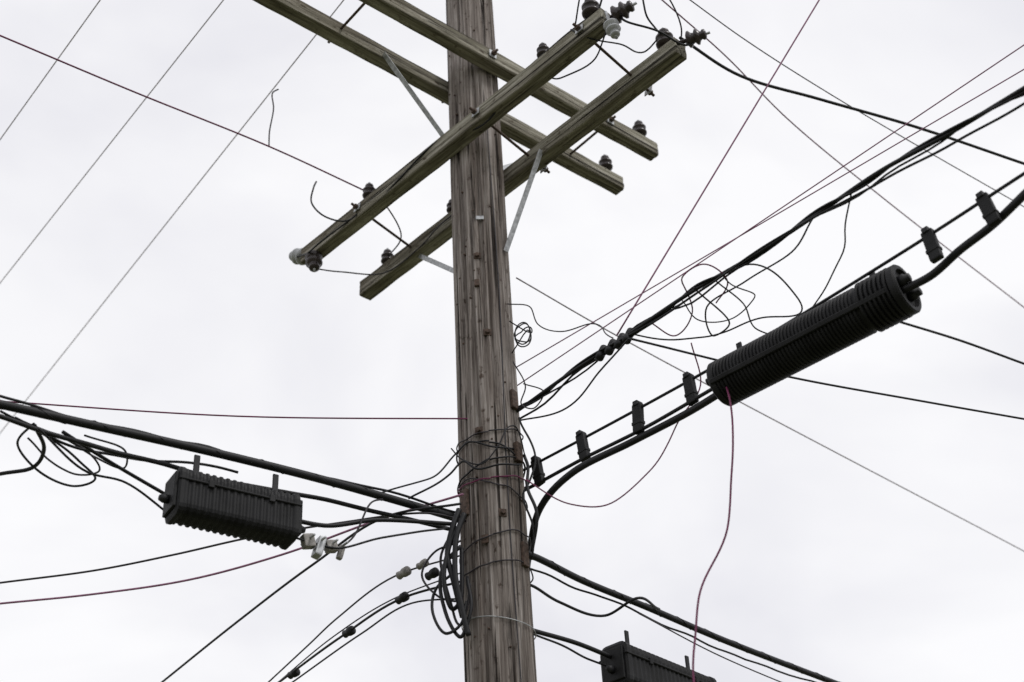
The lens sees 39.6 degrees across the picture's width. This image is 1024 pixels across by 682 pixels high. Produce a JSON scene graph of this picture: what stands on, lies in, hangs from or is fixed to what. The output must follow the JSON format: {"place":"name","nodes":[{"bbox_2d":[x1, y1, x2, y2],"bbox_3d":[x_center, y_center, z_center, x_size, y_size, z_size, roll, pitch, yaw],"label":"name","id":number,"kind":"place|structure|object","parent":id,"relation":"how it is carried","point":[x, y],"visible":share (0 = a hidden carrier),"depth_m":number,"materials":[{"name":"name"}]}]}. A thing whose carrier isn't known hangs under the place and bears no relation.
{"place":"outdoors","nodes":[
{"label":"outdoors","id":0,"kind":"place"},
{"bbox_2d":[0,0,1023,681],"label":"sky","id":1,"kind":"structure","parent":0,"point":[825,565],"materials":[{"name":"white"}]},
{"label":"ground","id":2,"kind":"structure","parent":0,"visible":0},
{"bbox_2d":[253,0,709,681],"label":"utility pole","id":3,"kind":"object","parent":2,"relation":"on","point":[495,544],"visible":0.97,"depth_m":8.73,"materials":[{"name":"brown wood"}]},
{"bbox_2d":[0,0,100,139],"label":"power line","id":4,"kind":"object","parent":3,"relation":"attached to","point":[50,68],"visible":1,"depth_m":9.91,"materials":[{"name":"metal"}]},
{"bbox_2d":[0,0,223,282],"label":"power line","id":5,"kind":"object","parent":3,"relation":"attached to","point":[115,136],"visible":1,"depth_m":10.47,"materials":[{"name":"metal"}]},
{"bbox_2d":[0,0,343,432],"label":"power line","id":6,"kind":"object","parent":3,"relation":"attached to","point":[180,205],"visible":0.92,"depth_m":11.12,"materials":[{"name":"metal"}]},
{"bbox_2d":[0,35,362,190],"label":"power line","id":7,"kind":"object","parent":3,"relation":"attached to","point":[178,109],"visible":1,"depth_m":8.98,"materials":[{"name":"black metal"}]},
{"bbox_2d":[268,89,278,145],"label":"tie wire","id":8,"kind":"object","parent":7,"relation":"attached to","point":[271,117],"visible":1,"depth_m":9.47,"materials":[{"name":"grey metal"}]},
{"bbox_2d":[0,414,448,530],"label":"telephone cable","id":9,"kind":"object","parent":3,"relation":"attached to","point":[141,458],"visible":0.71,"depth_m":6.88,"materials":[{"name":"black rubber"}]},
{"bbox_2d":[0,424,45,475],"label":"slack wire","id":10,"kind":"object","parent":9,"relation":"attached to","point":[42,455],"visible":0.94,"depth_m":6.92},
{"bbox_2d":[37,427,162,510],"bbox_3d":[-1.993,0.669,6.843,0.174,0.166,0.827,-27,-41,29],"label":"slack wire","id":11,"kind":"object","parent":9,"relation":"attached to","point":[91,473],"visible":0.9,"depth_m":6.93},
{"bbox_2d":[61,430,164,493],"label":"slack wire","id":12,"kind":"object","parent":9,"relation":"attached to","point":[117,466],"visible":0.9,"depth_m":6.91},
{"bbox_2d":[14,416,238,473],"bbox_3d":[-1.871,0.540,6.896,1.127,0.055,0.135,19,-41,-29],"label":"slack wire","id":13,"kind":"object","parent":9,"relation":"attached to","point":[109,454],"visible":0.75,"depth_m":6.90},
{"bbox_2d":[25,421,100,475],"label":"slack wire","id":14,"kind":"object","parent":13,"relation":"attached to","point":[55,464],"visible":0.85,"depth_m":6.93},
{"bbox_2d":[70,434,127,467],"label":"slack wire","id":15,"kind":"object","parent":13,"relation":"attached to","point":[117,445],"visible":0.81,"depth_m":6.88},
{"bbox_2d":[0,395,454,512],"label":"telephone cable","id":16,"kind":"object","parent":3,"relation":"attached to","point":[366,486],"visible":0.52,"depth_m":7.44,"materials":[{"name":"black rubber"}]},
{"bbox_2d":[0,400,460,522],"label":"telephone cable","id":17,"kind":"object","parent":3,"relation":"attached to","point":[169,442],"visible":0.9,"depth_m":7.00,"materials":[{"name":"black rubber"}]},
{"bbox_2d":[0,410,95,486],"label":"slack wire","id":18,"kind":"object","parent":17,"relation":"attached to","point":[61,446],"visible":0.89,"depth_m":6.92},
{"bbox_2d":[158,454,305,549],"bbox_3d":[-1.356,0.769,6.955,0.754,0.374,0.202,18,-40,-27],"label":"cable terminal box","id":19,"kind":"object","parent":17,"relation":"hanging from","point":[194,498],"visible":1,"depth_m":6.84,"materials":[{"name":"black plastic"}]},
{"bbox_2d":[297,527,449,548],"bbox_3d":[-0.686,0.970,7.229,0.942,0.290,0.048,17,-40,-26],"label":"patch cable","id":20,"kind":"object","parent":19,"relation":"attached to","point":[377,538],"visible":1,"depth_m":7.20,"materials":[{"name":"brown rubber"}]},
{"bbox_2d":[300,533,347,560],"bbox_3d":[-0.936,1.027,7.052,0.238,0.116,0.129,18,-40,-27],"label":"cable connector","id":21,"kind":"object","parent":20,"relation":"attached to","point":[310,542],"visible":1,"depth_m":7.02,"materials":[{"name":"plastic"}]},
{"bbox_2d":[346,498,383,544],"bbox_3d":[-0.762,0.928,7.263,0.305,0.398,0.065,22,-42,-31],"label":"patch cable","id":22,"kind":"object","parent":21,"relation":"attached to","point":[365,511],"visible":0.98,"depth_m":7.25,"materials":[{"name":"rubber"}]},
{"bbox_2d":[302,518,450,527],"bbox_3d":[-0.695,0.932,7.310,0.913,0.194,0.028,16,-39,-25],"label":"patch cable","id":23,"kind":"object","parent":19,"relation":"attached to","point":[368,520],"visible":0.91,"depth_m":7.30,"materials":[{"name":"black rubber"}]},
{"bbox_2d":[0,493,463,604],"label":"telephone cable","id":24,"kind":"object","parent":3,"relation":"attached to","point":[256,562],"visible":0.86,"depth_m":8.25,"materials":[{"name":"rubber"}]},
{"bbox_2d":[0,512,466,583],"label":"telephone cable","id":25,"kind":"object","parent":3,"relation":"attached to","point":[213,545],"visible":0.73,"depth_m":7.79,"materials":[{"name":"rubber"}]},
{"bbox_2d":[9,401,467,418],"bbox_3d":[-8.249,-0.098,6.516,16.731,0.009,0.152,4,-36,-11],"label":"telephone cable","id":26,"kind":"object","parent":3,"relation":"attached to","point":[229,415],"visible":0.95,"depth_m":7.82,"materials":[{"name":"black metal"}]},
{"bbox_2d":[161,502,460,681],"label":"telephone cable","id":27,"kind":"object","parent":3,"relation":"attached to","point":[288,582],"visible":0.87,"depth_m":8.10,"materials":[{"name":"black rubber"}]},
{"bbox_2d":[310,181,357,221],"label":"jumper wire","id":28,"kind":"object","parent":3,"relation":"attached to","point":[355,215],"visible":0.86,"depth_m":9.55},
{"bbox_2d":[268,555,458,681],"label":"drop wire","id":29,"kind":"object","parent":3,"relation":"attached to","point":[324,629],"visible":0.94,"depth_m":8.07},
{"bbox_2d":[278,580,459,681],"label":"drop wire","id":30,"kind":"object","parent":3,"relation":"attached to","point":[353,628],"visible":0.83,"depth_m":7.92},
{"bbox_2d":[280,573,459,679],"bbox_3d":[-5.199,5.705,13.520,0.240,0.008,17.858,18,-40,-28],"label":"drop wire","id":31,"kind":"object","parent":3,"relation":"attached to","point":[357,620],"visible":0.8,"depth_m":8.01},
{"bbox_2d":[292,598,454,681],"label":"drop wire","id":32,"kind":"object","parent":3,"relation":"attached to","point":[358,635],"visible":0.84,"depth_m":7.76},
{"bbox_2d":[319,214,451,274],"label":"jumper wire","id":33,"kind":"object","parent":3,"relation":"attached to","point":[398,264],"visible":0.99,"depth_m":9.83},
{"bbox_2d":[387,208,401,255],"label":"jumper wire","id":34,"kind":"object","parent":3,"relation":"attached to","point":[399,230],"visible":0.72,"depth_m":9.81,"materials":[{"name":"grey metal"}]},
{"bbox_2d":[421,540,460,601],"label":"tangled wire","id":35,"kind":"object","parent":3,"relation":"attached to","point":[424,565],"visible":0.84,"depth_m":7.44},
{"bbox_2d":[297,12,594,257],"bbox_3d":[-0.521,-1.234,9.194,0.068,0.197,2.936,27,-45,-36],"label":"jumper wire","id":36,"kind":"object","parent":3,"relation":"attached to","point":[400,177],"visible":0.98,"depth_m":9.27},
{"bbox_2d":[382,441,514,492],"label":"tangled wire","id":37,"kind":"object","parent":3,"relation":"attached to","point":[450,459],"visible":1,"depth_m":7.76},
{"bbox_2d":[430,575,467,634],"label":"tangled wire","id":38,"kind":"object","parent":3,"relation":"attached to","point":[441,630],"visible":0.84,"depth_m":7.22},
{"bbox_2d":[442,527,463,610],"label":"tangled wire","id":39,"kind":"object","parent":3,"relation":"attached to","point":[444,583],"visible":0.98,"depth_m":7.36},
{"bbox_2d":[445,508,461,617],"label":"tangled wire","id":40,"kind":"object","parent":3,"relation":"attached to","point":[455,519],"visible":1,"depth_m":7.43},
{"bbox_2d":[439,541,470,624],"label":"tangled wire","id":41,"kind":"object","parent":3,"relation":"attached to","point":[440,564],"visible":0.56,"depth_m":7.35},
{"bbox_2d":[438,545,472,638],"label":"tangled wire","id":42,"kind":"object","parent":3,"relation":"attached to","point":[451,626],"visible":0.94,"depth_m":7.28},
{"bbox_2d":[452,512,470,635],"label":"tangled wire","id":43,"kind":"object","parent":3,"relation":"attached to","point":[460,523],"visible":1,"depth_m":7.32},
{"bbox_2d":[408,460,520,498],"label":"tangled wire","id":44,"kind":"object","parent":3,"relation":"attached to","point":[454,469],"visible":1,"depth_m":7.67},
{"bbox_2d":[451,425,524,464],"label":"tangled wire","id":45,"kind":"object","parent":3,"relation":"attached to","point":[496,447],"visible":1,"depth_m":7.79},
{"bbox_2d":[509,321,532,352],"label":"coiled wire","id":46,"kind":"object","parent":3,"relation":"attached to","point":[529,331],"visible":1,"depth_m":8.25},
{"bbox_2d":[518,417,535,557],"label":"tangled wire","id":47,"kind":"object","parent":3,"relation":"attached to","point":[530,478],"visible":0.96,"depth_m":7.67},
{"bbox_2d":[513,361,542,408],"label":"slack wire","id":48,"kind":"object","parent":3,"relation":"attached to","point":[524,383],"visible":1,"depth_m":8.02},
{"bbox_2d":[523,454,538,551],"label":"tangled wire","id":49,"kind":"object","parent":3,"relation":"attached to","point":[531,497],"visible":0.98,"depth_m":7.61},
{"bbox_2d":[507,303,612,338],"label":"slack wire","id":50,"kind":"object","parent":3,"relation":"attached to","point":[561,331],"visible":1,"depth_m":8.22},
{"bbox_2d":[534,633,606,666],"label":"slack wire","id":51,"kind":"object","parent":3,"relation":"attached to","point":[572,650],"visible":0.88,"depth_m":7.62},
{"bbox_2d":[533,628,611,658],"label":"slack wire","id":52,"kind":"object","parent":3,"relation":"attached to","point":[574,642],"visible":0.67,"depth_m":7.64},
{"bbox_2d":[521,338,629,420],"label":"drop wire","id":53,"kind":"object","parent":3,"relation":"attached to","point":[600,370],"visible":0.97,"depth_m":7.68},
{"bbox_2d":[552,31,605,79],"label":"jumper wire","id":54,"kind":"object","parent":3,"relation":"attached to","point":[592,61],"visible":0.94,"depth_m":8.39,"materials":[{"name":"grey metal"}]},
{"bbox_2d":[530,584,659,616],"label":"slack wire","id":55,"kind":"object","parent":3,"relation":"attached to","point":[591,614],"visible":0.98,"depth_m":7.81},
{"bbox_2d":[570,29,655,52],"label":"jumper wire","id":56,"kind":"object","parent":3,"relation":"attached to","point":[654,42],"visible":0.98,"depth_m":8.46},
{"bbox_2d":[526,343,701,507],"bbox_3d":[0.533,0.433,7.314,0.958,0.898,0.114,-4,-35,0],"label":"slack wire","id":57,"kind":"object","parent":3,"relation":"attached to","point":[643,476],"visible":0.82,"depth_m":7.17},
{"bbox_2d":[525,388,711,491],"bbox_3d":[0.546,0.541,7.566,0.040,0.020,1.394,28,-45,-36],"label":"telephone cable","id":58,"kind":"object","parent":3,"relation":"attached to","point":[652,423],"visible":0.87,"depth_m":7.53,"materials":[{"name":"black rubber"}]},
{"bbox_2d":[528,393,716,566],"bbox_3d":[0.517,0.766,7.364,0.232,0.559,1.555,25,-44,-34],"label":"telephone cable","id":59,"kind":"object","parent":3,"relation":"attached to","point":[632,441],"visible":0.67,"depth_m":7.47,"materials":[{"name":"black rubber"}]},
{"bbox_2d":[575,0,681,39],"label":"jumper wire","id":60,"kind":"object","parent":3,"relation":"attached to","point":[670,2],"visible":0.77,"depth_m":8.51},
{"bbox_2d":[598,0,659,33],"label":"jumper wire","id":61,"kind":"object","parent":3,"relation":"attached to","point":[648,19],"visible":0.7,"depth_m":8.40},
{"bbox_2d":[620,17,693,45],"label":"jumper wire","id":62,"kind":"object","parent":3,"relation":"attached to","point":[656,30],"visible":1,"depth_m":8.25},
{"bbox_2d":[599,630,716,681],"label":"cable terminal box","id":63,"kind":"object","parent":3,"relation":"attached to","point":[627,662],"visible":0.98,"depth_m":7.87,"materials":[{"name":"black plastic"}]},
{"bbox_2d":[531,568,815,681],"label":"telephone cable","id":64,"kind":"object","parent":3,"relation":"attached to","point":[603,597],"visible":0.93,"depth_m":8.34,"materials":[{"name":"black rubber"}]},
{"bbox_2d":[529,551,839,681],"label":"telephone cable","id":65,"kind":"object","parent":3,"relation":"attached to","point":[553,565],"visible":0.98,"depth_m":8.31,"materials":[{"name":"black rubber"}]},
{"bbox_2d":[638,613,780,681],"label":"drop wire","id":66,"kind":"object","parent":3,"relation":"attached to","point":[707,649],"visible":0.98,"depth_m":8.22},
{"bbox_2d":[515,86,1023,412],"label":"telephone cable","id":67,"kind":"object","parent":3,"relation":"attached to","point":[928,143],"visible":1,"depth_m":6.76,"materials":[{"name":"black rubber"}]},
{"bbox_2d":[653,263,727,336],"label":"slack wire","id":68,"kind":"object","parent":67,"relation":"attached to","point":[721,272],"visible":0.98,"depth_m":7.22,"materials":[{"name":"dark wire"}]},
{"bbox_2d":[635,263,802,340],"bbox_3d":[1.095,-0.126,7.410,0.828,0.087,0.516,-31,-43,33],"label":"slack wire","id":69,"kind":"object","parent":67,"relation":"attached to","point":[787,285],"visible":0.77,"depth_m":7.49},
{"bbox_2d":[682,276,755,322],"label":"slack wire","id":70,"kind":"object","parent":67,"relation":"attached to","point":[730,318],"visible":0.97,"depth_m":7.36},
{"bbox_2d":[693,220,812,336],"bbox_3d":[1.143,-0.339,7.102,0.318,0.090,1.037,12,-38,-21],"label":"slack wire","id":71,"kind":"object","parent":67,"relation":"attached to","point":[717,308],"visible":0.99,"depth_m":7.25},
{"bbox_2d":[716,194,851,333],"bbox_3d":[1.514,-0.346,7.117,0.666,0.078,0.995,25,-44,-34],"label":"slack wire","id":72,"kind":"object","parent":67,"relation":"attached to","point":[826,284],"visible":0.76,"depth_m":7.18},
{"bbox_2d":[516,277,1023,551],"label":"power line","id":73,"kind":"object","parent":3,"relation":"attached to","point":[766,415],"visible":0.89,"depth_m":10.26,"materials":[{"name":"metal"}]},
{"bbox_2d":[517,44,1023,385],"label":"service drop","id":74,"kind":"object","parent":3,"relation":"attached to","point":[778,210],"visible":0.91,"depth_m":7.84,"materials":[{"name":"black rubber"}]},
{"bbox_2d":[517,69,1023,366],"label":"service drop","id":75,"kind":"object","parent":3,"relation":"attached to","point":[778,213],"visible":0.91,"depth_m":7.97,"materials":[{"name":"black rubber"}]},
{"bbox_2d":[518,94,1023,407],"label":"telephone cable","id":76,"kind":"object","parent":3,"relation":"attached to","point":[770,248],"visible":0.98,"depth_m":6.92,"materials":[{"name":"black rubber"}]},
{"bbox_2d":[595,327,633,360],"bbox_3d":[0.549,0.019,7.572,0.085,0.101,0.254,26,-44,-35],"label":"cable clamp","id":77,"kind":"object","parent":76,"relation":"attached to","point":[608,350],"visible":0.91,"depth_m":7.55,"materials":[{"name":"black plastic"}]},
{"bbox_2d":[616,0,819,335],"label":"service drop","id":78,"kind":"object","parent":77,"relation":"attached to","point":[716,170],"visible":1,"depth_m":7.98,"materials":[{"name":"black rubber"}]},
{"bbox_2d":[520,102,1023,418],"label":"telephone cable","id":79,"kind":"object","parent":3,"relation":"attached to","point":[808,220],"visible":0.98,"depth_m":6.80,"materials":[{"name":"black rubber"}]},
{"bbox_2d":[523,172,1023,471],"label":"messenger strand","id":80,"kind":"object","parent":3,"relation":"attached to","point":[964,212],"visible":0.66,"depth_m":6.74},
{"bbox_2d":[705,264,922,405],"bbox_3d":[1.425,-0.035,6.837,1.152,0.317,0.256,-30,-43,32],"label":"cable splice enclosure","id":81,"kind":"object","parent":80,"relation":"attached to","point":[874,303],"visible":0.99,"depth_m":6.70,"materials":[{"name":"black plastic"}]},
{"bbox_2d":[692,386,733,681],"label":"hanging wire","id":82,"kind":"object","parent":81,"relation":"hanging from","point":[706,575],"visible":1,"depth_m":6.42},
{"bbox_2d":[901,189,1023,293],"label":"telephone cable","id":83,"kind":"object","parent":81,"relation":"attached to","point":[1014,204],"visible":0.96,"depth_m":6.36,"materials":[{"name":"black rubber"}]},
{"bbox_2d":[901,322,1023,364],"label":"drop wire","id":84,"kind":"object","parent":81,"relation":"attached to","point":[962,341],"visible":0.95,"depth_m":6.81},
{"bbox_2d":[630,338,1023,419],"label":"drop wire","id":85,"kind":"object","parent":3,"relation":"attached to","point":[806,380],"visible":0.87,"depth_m":7.68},
{"bbox_2d":[662,0,1023,307],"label":"power line","id":86,"kind":"object","parent":3,"relation":"attached to","point":[828,153],"visible":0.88,"depth_m":10.37,"materials":[{"name":"grey metal"}]},
{"bbox_2d":[679,37,1023,164],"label":"power line","id":87,"kind":"object","parent":3,"relation":"attached to","point":[840,104],"visible":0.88,"depth_m":9.17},
{"bbox_2d":[690,0,1023,206],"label":"power line","id":88,"kind":"object","parent":3,"relation":"attached to","point":[839,99],"visible":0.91,"depth_m":9.51,"materials":[{"name":"metal"}]}
]}

